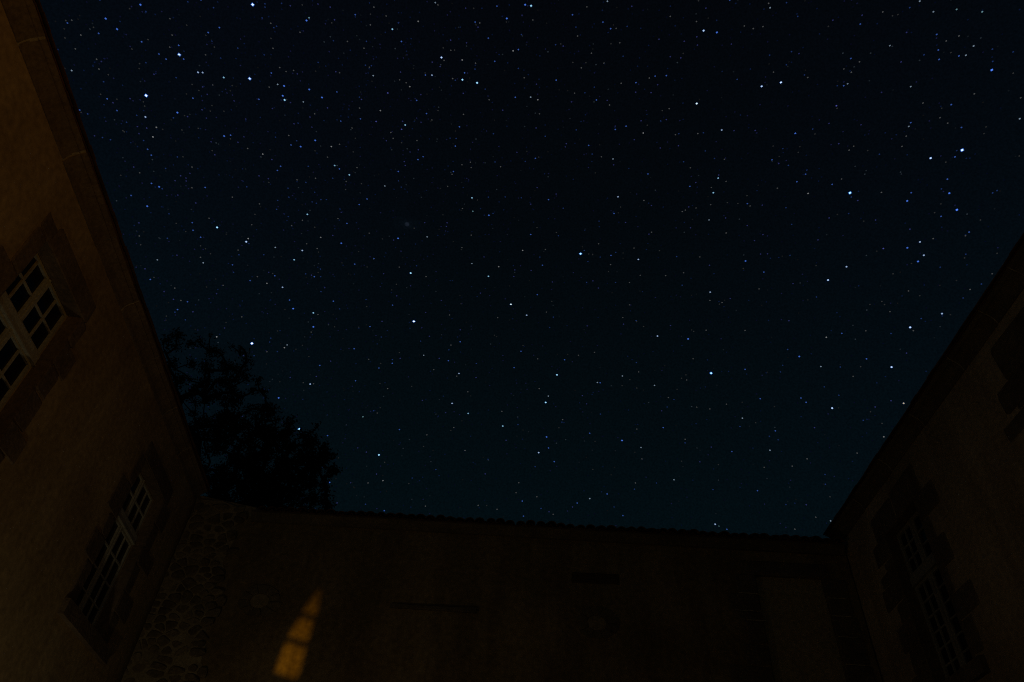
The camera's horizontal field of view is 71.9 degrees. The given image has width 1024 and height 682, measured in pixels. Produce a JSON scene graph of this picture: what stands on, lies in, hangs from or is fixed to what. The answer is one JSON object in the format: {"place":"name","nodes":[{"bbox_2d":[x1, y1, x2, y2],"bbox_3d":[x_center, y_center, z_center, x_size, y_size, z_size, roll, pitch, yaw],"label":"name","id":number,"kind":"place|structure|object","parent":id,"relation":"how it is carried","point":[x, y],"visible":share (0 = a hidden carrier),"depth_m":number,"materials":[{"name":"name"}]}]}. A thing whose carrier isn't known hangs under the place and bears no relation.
{"place":"outdoors","nodes":[
{"label":"outdoors","id":0,"kind":"place"},
{"bbox_2d":[0,0,210,681],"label":"courtyard house","id":1,"kind":"structure","parent":0,"point":[104,484],"depth_m":8.03,"materials":[{"name":"paint"}]},
{"bbox_2d":[0,253,66,410],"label":"window","id":2,"kind":"structure","parent":1,"relation":"in","point":[32,311],"depth_m":7.34,"materials":[{"name":"beige paint"}]},
{"bbox_2d":[75,472,152,626],"bbox_3d":[-5.585,2.846,9.818,0.124,2.160,1.160,7,-44,-3],"label":"window","id":3,"kind":"structure","parent":1,"relation":"in","point":[105,570],"depth_m":9.94,"materials":[{"name":"beige paint"}]},
{"bbox_2d":[40,0,1023,538],"label":"sky","id":4,"kind":"structure","parent":0,"point":[955,81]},
{"bbox_2d":[48,0,1021,530],"bbox_3d":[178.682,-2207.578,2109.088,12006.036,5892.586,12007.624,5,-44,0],"label":"stars","id":5,"kind":"object","parent":4,"relation":"in","point":[480,208],"visible":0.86,"depth_m":5533.68,"materials":[{"name":"white"}]},
{"bbox_2d":[823,233,1023,681],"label":"courtyard house","id":6,"kind":"structure","parent":0,"point":[926,524],"depth_m":8.80,"materials":[{"name":"grey paint"}]},
{"bbox_2d":[896,511,972,678],"bbox_3d":[5.653,3.330,9.362,0.124,2.170,0.990,3,-44,2],"label":"window","id":7,"kind":"structure","parent":6,"relation":"in","point":[952,649],"depth_m":9.43,"materials":[{"name":"grey paint"}]},
{"label":"ground","id":8,"kind":"structure","parent":0,"visible":0},
{"bbox_2d":[160,327,285,459],"bbox_3d":[-9.923,6.542,18.645,5.033,17.717,2.363,5,-44,0],"label":"tree","id":9,"kind":"object","parent":8,"relation":"on","point":[205,391],"visible":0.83,"depth_m":23.16,"materials":[{"name":"green plant"}]},
{"bbox_2d":[194,403,342,509],"bbox_3d":[-6.875,7.024,15.517,4.266,13.067,2.374,5,-44,0],"label":"tree","id":10,"kind":"object","parent":8,"relation":"on","point":[267,489],"visible":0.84,"depth_m":18.59,"materials":[{"name":"green plant"}]},
{"bbox_2d":[121,496,881,681],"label":"tiled courtyard wall","id":11,"kind":"structure","parent":8,"relation":"on","point":[246,593],"depth_m":11.04,"materials":[{"name":"stone"}]},
{"bbox_2d":[728,560,875,681],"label":"blocked window","id":12,"kind":"structure","parent":11,"relation":"in","point":[797,627],"depth_m":10.88,"materials":[{"name":"stone"}]}
]}

